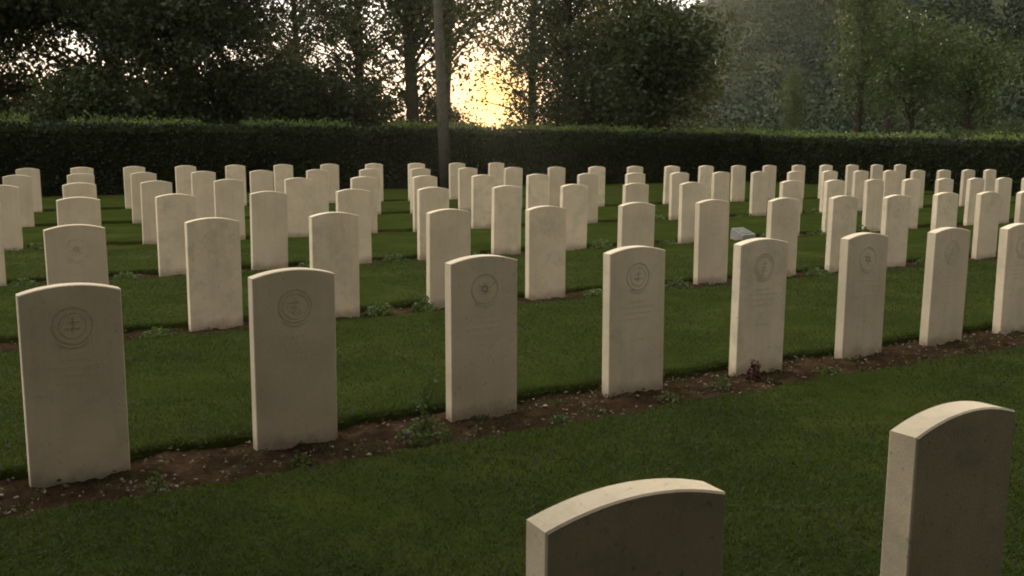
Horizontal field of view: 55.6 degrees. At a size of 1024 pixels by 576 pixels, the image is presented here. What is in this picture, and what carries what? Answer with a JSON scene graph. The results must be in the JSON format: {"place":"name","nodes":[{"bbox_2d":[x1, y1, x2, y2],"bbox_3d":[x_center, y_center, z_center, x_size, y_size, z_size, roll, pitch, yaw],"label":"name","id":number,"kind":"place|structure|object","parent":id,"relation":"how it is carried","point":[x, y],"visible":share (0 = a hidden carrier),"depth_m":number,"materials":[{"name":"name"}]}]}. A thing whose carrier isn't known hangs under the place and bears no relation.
{"place":"outdoors","nodes":[
{"label":"outdoors","id":0,"kind":"place"},
{"bbox_2d":[1,0,705,129],"label":"sky","id":1,"kind":"structure","parent":0,"point":[483,114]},
{"bbox_2d":[41,181,817,211],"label":"lawn","id":2,"kind":"structure","parent":0,"point":[107,202],"depth_m":21.79,"materials":[{"name":"plant"}]},
{"bbox_2d":[433,0,450,188],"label":"grey trunked tree","id":3,"kind":"object","parent":2,"relation":"on","point":[443,135],"visible":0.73,"depth_m":24.78,"materials":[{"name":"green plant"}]},
{"bbox_2d":[34,189,934,225],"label":"lawn","id":4,"kind":"structure","parent":0,"point":[109,216],"depth_m":18.43,"materials":[{"name":"plant"}]},
{"bbox_2d":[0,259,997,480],"bbox_3d":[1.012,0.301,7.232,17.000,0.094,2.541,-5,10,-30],"label":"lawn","id":5,"kind":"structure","parent":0,"point":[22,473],"depth_m":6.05,"materials":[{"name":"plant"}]},
{"bbox_2d":[0,254,997,352],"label":"soil bed","id":6,"kind":"object","parent":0,"point":[8,347],"visible":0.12,"depth_m":7.78,"materials":[{"name":"soil"}]},
{"bbox_2d":[43,224,108,284],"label":"headstone","id":7,"kind":"object","parent":6,"relation":"on","point":[75,253],"visible":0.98,"depth_m":6.59,"materials":[{"name":"stone"}]},
{"bbox_2d":[184,217,242,331],"bbox_3d":[-2.182,-0.037,7.127,0.381,0.959,0.069,-5,9,-31],"label":"headstone","id":8,"kind":"object","parent":6,"relation":"on","point":[213,269],"visible":1,"depth_m":7.08,"materials":[{"name":"stone"}]},
{"bbox_2d":[309,212,359,317],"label":"headstone","id":9,"kind":"object","parent":6,"relation":"on","point":[333,242],"visible":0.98,"depth_m":7.56,"materials":[{"name":"stone"}]},
{"bbox_2d":[426,209,470,308],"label":"headstone","id":10,"kind":"object","parent":6,"relation":"on","point":[448,234],"visible":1,"depth_m":8.01,"materials":[{"name":"stone"}]},
{"bbox_2d":[525,205,565,299],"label":"headstone","id":11,"kind":"object","parent":6,"relation":"on","point":[545,240],"visible":1,"depth_m":8.53,"materials":[{"name":"stone"}]},
{"bbox_2d":[617,202,654,247],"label":"headstone","id":12,"kind":"object","parent":6,"relation":"on","point":[636,221],"visible":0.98,"depth_m":9.00,"materials":[{"name":"stone"}]},
{"bbox_2d":[693,199,729,283],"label":"headstone","id":13,"kind":"object","parent":6,"relation":"on","point":[711,240],"visible":0.98,"depth_m":9.50,"materials":[{"name":"stone"}]},
{"bbox_2d":[766,197,798,276],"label":"headstone","id":14,"kind":"object","parent":6,"relation":"on","point":[782,217],"visible":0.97,"depth_m":9.97,"materials":[{"name":"stone"}]},
{"bbox_2d":[825,195,857,271],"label":"headstone","id":15,"kind":"object","parent":6,"relation":"on","point":[842,216],"visible":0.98,"depth_m":10.41,"materials":[{"name":"stone"}]},
{"bbox_2d":[880,195,910,266],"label":"headstone","id":16,"kind":"object","parent":6,"relation":"on","point":[895,218],"visible":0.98,"depth_m":10.87,"materials":[{"name":"stone"}]},
{"bbox_2d":[930,192,958,230],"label":"headstone","id":17,"kind":"object","parent":6,"relation":"on","point":[944,208],"visible":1,"depth_m":11.27,"materials":[{"name":"stone"}]},
{"bbox_2d":[971,191,1000,259],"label":"headstone","id":18,"kind":"object","parent":6,"relation":"on","point":[986,221],"visible":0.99,"depth_m":11.71,"materials":[{"name":"stone"}]},
{"bbox_2d":[0,223,1012,342],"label":"lawn","id":19,"kind":"structure","parent":0,"point":[813,245],"depth_m":9.26,"materials":[{"name":"plant"}]},
{"bbox_2d":[0,221,1013,286],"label":"soil bed","id":20,"kind":"object","parent":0,"point":[155,275],"visible":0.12,"depth_m":11.01,"materials":[{"name":"soil"}]},
{"bbox_2d":[56,197,101,226],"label":"headstone","id":21,"kind":"object","parent":20,"relation":"on","point":[79,210],"visible":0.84,"depth_m":9.28,"materials":[{"name":"stone"}]},
{"bbox_2d":[155,194,196,276],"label":"headstone","id":22,"kind":"object","parent":20,"relation":"on","point":[174,212],"visible":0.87,"depth_m":9.76,"materials":[{"name":"stone"}]},
{"bbox_2d":[250,191,287,269],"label":"headstone","id":23,"kind":"object","parent":20,"relation":"on","point":[268,229],"visible":0.9,"depth_m":10.25,"materials":[{"name":"stone"}]},
{"bbox_2d":[336,189,371,263],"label":"headstone","id":24,"kind":"object","parent":20,"relation":"on","point":[355,201],"visible":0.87,"depth_m":10.77,"materials":[{"name":"stone"}]},
{"bbox_2d":[417,187,448,259],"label":"headstone","id":25,"kind":"object","parent":20,"relation":"on","point":[429,199],"visible":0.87,"depth_m":11.18,"materials":[{"name":"stone"}]},
{"bbox_2d":[491,185,521,254],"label":"headstone","id":26,"kind":"object","parent":20,"relation":"on","point":[506,221],"visible":0.9,"depth_m":11.71,"materials":[{"name":"stone"}]},
{"bbox_2d":[560,184,587,249],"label":"headstone","id":27,"kind":"object","parent":20,"relation":"on","point":[574,200],"visible":0.87,"depth_m":12.22,"materials":[{"name":"stone"}]},
{"bbox_2d":[622,183,648,203],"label":"headstone","id":28,"kind":"object","parent":20,"relation":"on","point":[635,192],"visible":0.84,"depth_m":12.66,"materials":[{"name":"stone"}]},
{"bbox_2d":[678,182,703,243],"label":"headstone","id":29,"kind":"object","parent":20,"relation":"on","point":[690,194],"visible":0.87,"depth_m":13.16,"materials":[{"name":"stone"}]},
{"bbox_2d":[779,180,801,235],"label":"headstone","id":30,"kind":"object","parent":20,"relation":"on","point":[790,188],"visible":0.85,"depth_m":14.11,"materials":[{"name":"stone"}]},
{"bbox_2d":[821,180,844,234],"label":"headstone","id":31,"kind":"object","parent":20,"relation":"on","point":[832,188],"visible":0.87,"depth_m":14.55,"materials":[{"name":"stone"}]},
{"bbox_2d":[862,179,883,231],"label":"headstone","id":32,"kind":"object","parent":20,"relation":"on","point":[872,204],"visible":0.89,"depth_m":15.04,"materials":[{"name":"stone"}]},
{"bbox_2d":[901,179,920,228],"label":"headstone","id":33,"kind":"object","parent":20,"relation":"on","point":[910,188],"visible":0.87,"depth_m":15.51,"materials":[{"name":"stone"}]},
{"bbox_2d":[963,178,984,225],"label":"headstone","id":34,"kind":"object","parent":20,"relation":"on","point":[974,186],"visible":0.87,"depth_m":16.29,"materials":[{"name":"stone"}]},
{"bbox_2d":[994,177,1011,223],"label":"headstone","id":35,"kind":"object","parent":20,"relation":"on","point":[1003,186],"visible":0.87,"depth_m":16.74,"materials":[{"name":"stone"}]},
{"bbox_2d":[4,203,1015,283],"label":"lawn","id":36,"kind":"structure","parent":0,"point":[404,242],"depth_m":12.70,"materials":[{"name":"plant"}]},
{"bbox_2d":[8,203,1012,250],"bbox_3d":[-0.752,-0.873,14.726,31.700,0.050,0.664,-5,10,-30],"label":"soil bed","id":37,"kind":"object","parent":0,"point":[412,231],"visible":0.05,"depth_m":14.37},
{"bbox_2d":[0,185,22,250],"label":"headstone","id":38,"kind":"object","parent":37,"relation":"on","point":[11,216],"visible":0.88,"depth_m":11.67,"materials":[{"name":"stone"}]},
{"bbox_2d":[62,183,96,198],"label":"headstone","id":39,"kind":"object","parent":37,"relation":"on","point":[79,190],"visible":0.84,"depth_m":12.01,"materials":[{"name":"stone"}]},
{"bbox_2d":[140,181,171,243],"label":"headstone","id":40,"kind":"object","parent":37,"relation":"on","point":[150,191],"visible":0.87,"depth_m":12.48,"materials":[{"name":"stone"}]},
{"bbox_2d":[213,179,245,239],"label":"headstone","id":41,"kind":"object","parent":37,"relation":"on","point":[228,198],"visible":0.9,"depth_m":12.97,"materials":[{"name":"stone"}]},
{"bbox_2d":[284,178,312,236],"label":"headstone","id":42,"kind":"object","parent":37,"relation":"on","point":[298,192],"visible":0.87,"depth_m":13.47,"materials":[{"name":"stone"}]},
{"bbox_2d":[350,176,376,232],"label":"headstone","id":43,"kind":"object","parent":37,"relation":"on","point":[366,183],"visible":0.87,"depth_m":13.98,"materials":[{"name":"stone"}]},
{"bbox_2d":[412,175,436,231],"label":"headstone","id":44,"kind":"object","parent":37,"relation":"on","point":[421,181],"visible":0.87,"depth_m":14.39,"materials":[{"name":"stone"}]},
{"bbox_2d":[471,174,494,228],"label":"headstone","id":45,"kind":"object","parent":37,"relation":"on","point":[482,185],"visible":0.87,"depth_m":14.93,"materials":[{"name":"stone"}]},
{"bbox_2d":[526,174,548,208],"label":"headstone","id":46,"kind":"object","parent":37,"relation":"on","point":[537,188],"visible":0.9,"depth_m":15.40,"materials":[{"name":"stone"}]},
{"bbox_2d":[577,173,597,223],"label":"headstone","id":47,"kind":"object","parent":37,"relation":"on","point":[590,180],"visible":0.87,"depth_m":15.97,"materials":[{"name":"stone"}]},
{"bbox_2d":[669,172,688,219],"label":"headstone","id":48,"kind":"object","parent":37,"relation":"on","point":[677,179],"visible":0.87,"depth_m":16.87,"materials":[{"name":"stone"}]},
{"bbox_2d":[711,172,729,201],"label":"headstone","id":49,"kind":"object","parent":37,"relation":"on","point":[720,186],"visible":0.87,"depth_m":17.36,"materials":[{"name":"stone"}]},
{"bbox_2d":[749,171,767,215],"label":"headstone","id":50,"kind":"object","parent":37,"relation":"on","point":[758,193],"visible":0.9,"depth_m":17.86,"materials":[{"name":"stone"}]},
{"bbox_2d":[852,170,868,210],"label":"headstone","id":51,"kind":"object","parent":37,"relation":"on","point":[860,177],"visible":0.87,"depth_m":19.22,"materials":[{"name":"stone"}]},
{"bbox_2d":[0,231,1023,575],"bbox_3d":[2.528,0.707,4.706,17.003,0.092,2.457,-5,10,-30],"label":"lawn","id":52,"kind":"structure","parent":0,"point":[417,514],"depth_m":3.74,"materials":[{"name":"plant"}]},
{"bbox_2d":[0,329,1023,519],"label":"soil bed","id":53,"kind":"object","parent":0,"point":[184,468],"visible":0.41,"depth_m":4.69,"materials":[{"name":"soil"}]},
{"bbox_2d":[15,283,130,487],"bbox_3d":[-1.785,0.458,3.976,0.381,0.959,0.069,-5,10,-31],"label":"headstone","id":54,"kind":"object","parent":53,"relation":"on","point":[71,350],"visible":0.98,"depth_m":3.93,"materials":[{"name":"stone"}]},
{"bbox_2d":[248,267,337,450],"bbox_3d":[-0.994,0.386,4.437,0.381,0.959,0.070,-5,11,-31],"label":"headstone","id":55,"kind":"object","parent":53,"relation":"on","point":[292,327],"visible":1,"depth_m":4.39,"materials":[{"name":"stone"}]},
{"bbox_2d":[395,372,453,447],"bbox_3d":[-0.404,0.566,4.537,0.257,0.346,0.272,-8,12,-44],"label":"leafy weed","id":56,"kind":"object","parent":53,"relation":"on","point":[421,429],"visible":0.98,"depth_m":4.53,"materials":[{"name":"green plant"}]},
{"bbox_2d":[445,254,516,421],"bbox_3d":[-0.154,0.310,4.934,0.381,0.959,0.069,-5,10,-31],"label":"headstone","id":57,"kind":"object","parent":53,"relation":"on","point":[481,329],"visible":1,"depth_m":4.88,"materials":[{"name":"stone"}]},
{"bbox_2d":[0,233,1023,513],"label":"leaf litter","id":58,"kind":"object","parent":53,"relation":"on","point":[492,417],"visible":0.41,"depth_m":4.85,"materials":[{"name":"plant"}]},
{"bbox_2d":[602,246,664,397],"bbox_3d":[0.678,0.244,5.424,0.381,0.959,0.069,-5,10,-30],"label":"headstone","id":59,"kind":"object","parent":53,"relation":"on","point":[633,316],"visible":1,"depth_m":5.37,"materials":[{"name":"stone"}]},
{"bbox_2d":[728,238,787,376],"bbox_3d":[1.494,0.176,5.900,0.381,0.959,0.069,-5,10,-29],"label":"headstone","id":60,"kind":"object","parent":53,"relation":"on","point":[759,276],"visible":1,"depth_m":5.84,"materials":[{"name":"stone"}]},
{"bbox_2d":[834,232,887,359],"bbox_3d":[2.285,0.116,6.365,0.381,0.959,0.069,-5,11,-30],"label":"headstone","id":61,"kind":"object","parent":53,"relation":"on","point":[861,290],"visible":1,"depth_m":6.31,"materials":[{"name":"stone"}]},
{"bbox_2d":[919,227,970,345],"bbox_3d":[3.025,0.055,6.798,0.381,0.959,0.069,-4,10,-30],"label":"headstone","id":62,"kind":"object","parent":53,"relation":"on","point":[945,276],"visible":0.98,"depth_m":6.74,"materials":[{"name":"stone"}]},
{"bbox_2d":[992,223,1023,333],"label":"headstone","id":63,"kind":"object","parent":53,"relation":"on","point":[1008,315],"visible":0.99,"depth_m":7.13,"materials":[{"name":"stone"}]},
{"bbox_2d":[22,193,1015,248],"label":"lawn","id":64,"kind":"structure","parent":0,"point":[123,234],"depth_m":15.36,"materials":[{"name":"plant"}]},
{"bbox_2d":[696,0,1023,139],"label":"hill","id":65,"kind":"structure","parent":0,"point":[996,2],"depth_m":140.11,"materials":[{"name":"plant"}]},
{"bbox_2d":[624,0,1023,140],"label":"hillside forest","id":66,"kind":"object","parent":65,"relation":"on","point":[780,15],"visible":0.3,"depth_m":123.04,"materials":[{"name":"green plant"}]},
{"label":"ground","id":67,"kind":"structure","parent":0,"visible":0},
{"bbox_2d":[0,0,84,109],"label":"broadleaf tree","id":68,"kind":"object","parent":67,"relation":"on","point":[7,32],"visible":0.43,"depth_m":30.45,"materials":[{"name":"green plant"}]},
{"bbox_2d":[0,55,155,125],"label":"bush","id":69,"kind":"object","parent":67,"relation":"on","point":[75,101],"visible":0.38,"depth_m":26.99,"materials":[{"name":"green plant"}]},
{"bbox_2d":[31,52,156,119],"bbox_3d":[-12.447,-5.293,30.397,4.912,4.283,4.842,8,12,40],"label":"bush","id":70,"kind":"object","parent":67,"relation":"on","point":[104,76],"visible":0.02,"depth_m":30.01,"materials":[{"name":"green plant"}]},
{"bbox_2d":[0,0,201,105],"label":"broadleaf tree","id":71,"kind":"object","parent":67,"relation":"on","point":[59,24],"visible":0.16,"depth_m":30.30,"materials":[{"name":"green plant"}]},
{"bbox_2d":[35,0,297,123],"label":"broadleaf tree","id":72,"kind":"object","parent":67,"relation":"on","point":[216,25],"visible":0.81,"depth_m":27.86,"materials":[{"name":"green plant"}]},
{"bbox_2d":[128,56,283,127],"bbox_3d":[-9.167,-4.993,29.236,4.612,4.079,4.679,-6,11,-34],"label":"bush","id":73,"kind":"object","parent":67,"relation":"on","point":[223,117],"visible":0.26,"depth_m":28.45,"materials":[{"name":"green plant"}]},
{"bbox_2d":[236,36,343,128],"bbox_3d":[-8.393,-6.123,33.552,5.848,5.099,5.765,-6,11,-36],"label":"bush","id":74,"kind":"object","parent":67,"relation":"on","point":[288,95],"visible":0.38,"depth_m":32.75,"materials":[{"name":"green plant"}]},
{"bbox_2d":[231,0,369,81],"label":"broadleaf tree","id":75,"kind":"object","parent":67,"relation":"on","point":[293,17],"visible":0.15,"depth_m":38.74,"materials":[{"name":"green plant"}]},
{"bbox_2d":[280,50,405,128],"bbox_3d":[-6.149,-6.047,34.371,5.304,4.691,5.380,-1,9,-9],"label":"bush","id":76,"kind":"object","parent":67,"relation":"on","point":[363,105],"visible":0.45,"depth_m":33.46,"materials":[{"name":"green plant"}]},
{"bbox_2d":[267,0,468,123],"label":"broadleaf tree","id":77,"kind":"object","parent":67,"relation":"on","point":[352,43],"visible":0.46,"depth_m":35.20,"materials":[{"name":"green plant"}]},
{"bbox_2d":[0,110,779,195],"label":"hedge","id":78,"kind":"object","parent":67,"relation":"on","point":[108,151],"visible":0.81,"depth_m":24.70,"materials":[{"name":"green plant"}]},
{"bbox_2d":[326,0,513,129],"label":"broadleaf tree","id":79,"kind":"object","parent":67,"relation":"on","point":[410,97],"visible":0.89,"depth_m":31.16,"materials":[{"name":"green plant"}]},
{"bbox_2d":[396,87,487,130],"bbox_3d":[-2.562,-5.486,34.534,3.920,3.467,3.977,9,12,44],"label":"bush","id":80,"kind":"object","parent":67,"relation":"on","point":[456,117],"visible":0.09,"depth_m":33.94,"materials":[{"name":"green plant"}]},
{"bbox_2d":[377,0,541,107],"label":"broadleaf tree","id":81,"kind":"object","parent":67,"relation":"on","point":[448,87],"visible":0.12,"depth_m":44.01,"materials":[{"name":"green plant"}]},
{"bbox_2d":[448,0,603,127],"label":"broadleaf tree","id":82,"kind":"object","parent":67,"relation":"on","point":[515,94],"visible":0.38,"depth_m":40.90,"materials":[{"name":"green plant"}]},
{"bbox_2d":[489,0,636,132],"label":"broadleaf tree","id":83,"kind":"object","parent":67,"relation":"on","point":[564,11],"visible":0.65,"depth_m":34.63,"materials":[{"name":"green plant"}]},
{"bbox_2d":[510,80,629,132],"bbox_3d":[2.576,-6.239,36.649,5.146,4.487,5.073,7,11,38],"label":"bush","id":84,"kind":"object","parent":67,"relation":"on","point":[544,114],"visible":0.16,"depth_m":35.78,"materials":[{"name":"green plant"}]},
{"bbox_2d":[529,0,773,134],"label":"broadleaf tree","id":85,"kind":"object","parent":67,"relation":"on","point":[668,43],"visible":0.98,"depth_m":32.13,"materials":[{"name":"green plant"}]},
{"bbox_2d":[773,60,815,135],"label":"light tree","id":86,"kind":"object","parent":67,"relation":"on","point":[797,105],"visible":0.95,"depth_m":60.64,"materials":[{"name":"green plant"}]},
{"bbox_2d":[816,0,916,139],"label":"light tree","id":87,"kind":"object","parent":67,"relation":"on","point":[862,23],"visible":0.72,"depth_m":50.41,"materials":[{"name":"green plant"}]},
{"bbox_2d":[844,0,923,135],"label":"light tree","id":88,"kind":"object","parent":67,"relation":"on","point":[887,124],"visible":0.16,"depth_m":64.30,"materials":[{"name":"green plant"}]},
{"bbox_2d":[757,125,1023,195],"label":"hedge","id":89,"kind":"object","parent":67,"relation":"on","point":[929,155],"visible":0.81,"depth_m":27.38,"materials":[{"name":"green plant"}]},
{"bbox_2d":[842,0,1007,135],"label":"light tree","id":90,"kind":"object","parent":67,"relation":"on","point":[908,65],"visible":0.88,"depth_m":48.21,"materials":[{"name":"green plant"}]},
{"bbox_2d":[911,24,1023,138],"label":"light tree","id":91,"kind":"object","parent":67,"relation":"on","point":[974,81],"visible":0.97,"depth_m":46.48,"materials":[{"name":"green plant"}]},
{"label":"soil bed","id":92,"kind":"structure","parent":67,"relation":"on","visible":0},
{"bbox_2d":[2,175,34,226],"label":"headstone","id":93,"kind":"object","parent":92,"relation":"on","point":[23,183],"visible":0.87,"depth_m":14.51,"materials":[{"name":"stone"}]},
{"bbox_2d":[130,172,156,222],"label":"headstone","id":94,"kind":"object","parent":92,"relation":"on","point":[137,178],"visible":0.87,"depth_m":15.32,"materials":[{"name":"stone"}]},
{"bbox_2d":[191,171,215,218],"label":"headstone","id":95,"kind":"object","parent":92,"relation":"on","point":[202,186],"visible":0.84,"depth_m":15.83,"materials":[{"name":"stone"}]},
{"bbox_2d":[250,170,273,193],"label":"headstone","id":96,"kind":"object","parent":92,"relation":"on","point":[261,180],"visible":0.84,"depth_m":16.28,"materials":[{"name":"stone"}]},
{"bbox_2d":[306,169,328,214],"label":"headstone","id":97,"kind":"object","parent":92,"relation":"on","point":[320,185],"visible":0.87,"depth_m":16.83,"materials":[{"name":"stone"}]},
{"bbox_2d":[458,167,476,210],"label":"headstone","id":98,"kind":"object","parent":92,"relation":"on","point":[465,174],"visible":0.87,"depth_m":18.27,"materials":[{"name":"stone"}]},
{"bbox_2d":[548,167,564,206],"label":"headstone","id":99,"kind":"object","parent":92,"relation":"on","point":[556,175],"visible":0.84,"depth_m":19.28,"materials":[{"name":"stone"}]},
{"bbox_2d":[698,165,713,199],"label":"headstone","id":100,"kind":"object","parent":92,"relation":"on","point":[705,172],"visible":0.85,"depth_m":21.27,"materials":[{"name":"stone"}]},
{"bbox_2d":[730,165,745,201],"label":"headstone","id":101,"kind":"object","parent":92,"relation":"on","point":[737,185],"visible":0.9,"depth_m":21.76,"materials":[{"name":"stone"}]},
{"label":"soil bed","id":102,"kind":"structure","parent":67,"relation":"on","visible":0},
{"bbox_2d":[16,168,42,211],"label":"headstone","id":103,"kind":"object","parent":102,"relation":"on","point":[33,174],"visible":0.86,"depth_m":17.34,"materials":[{"name":"stone"}]},
{"bbox_2d":[123,166,144,208],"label":"headstone","id":104,"kind":"object","parent":102,"relation":"on","point":[128,171],"visible":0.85,"depth_m":18.14,"materials":[{"name":"stone"}]},
{"bbox_2d":[175,165,195,194],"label":"headstone","id":105,"kind":"object","parent":102,"relation":"on","point":[183,178],"visible":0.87,"depth_m":18.62,"materials":[{"name":"stone"}]},
{"bbox_2d":[273,164,292,192],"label":"headstone","id":106,"kind":"object","parent":102,"relation":"on","point":[282,172],"visible":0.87,"depth_m":19.59,"materials":[{"name":"stone"}]},
{"bbox_2d":[320,164,338,202],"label":"headstone","id":107,"kind":"object","parent":102,"relation":"on","point":[333,173],"visible":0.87,"depth_m":20.16,"materials":[{"name":"stone"}]},
{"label":"soil bed","id":108,"kind":"structure","parent":0,"visible":0},
{"bbox_2d":[526,478,724,575],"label":"headstone","id":109,"kind":"object","parent":108,"relation":"on","point":[662,527],"visible":1,"depth_m":1.68,"materials":[{"name":"stone"}]},
{"bbox_2d":[880,401,1014,575],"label":"headstone","id":110,"kind":"object","parent":108,"relation":"on","point":[947,481],"visible":1,"depth_m":2.13,"materials":[{"name":"stone"}]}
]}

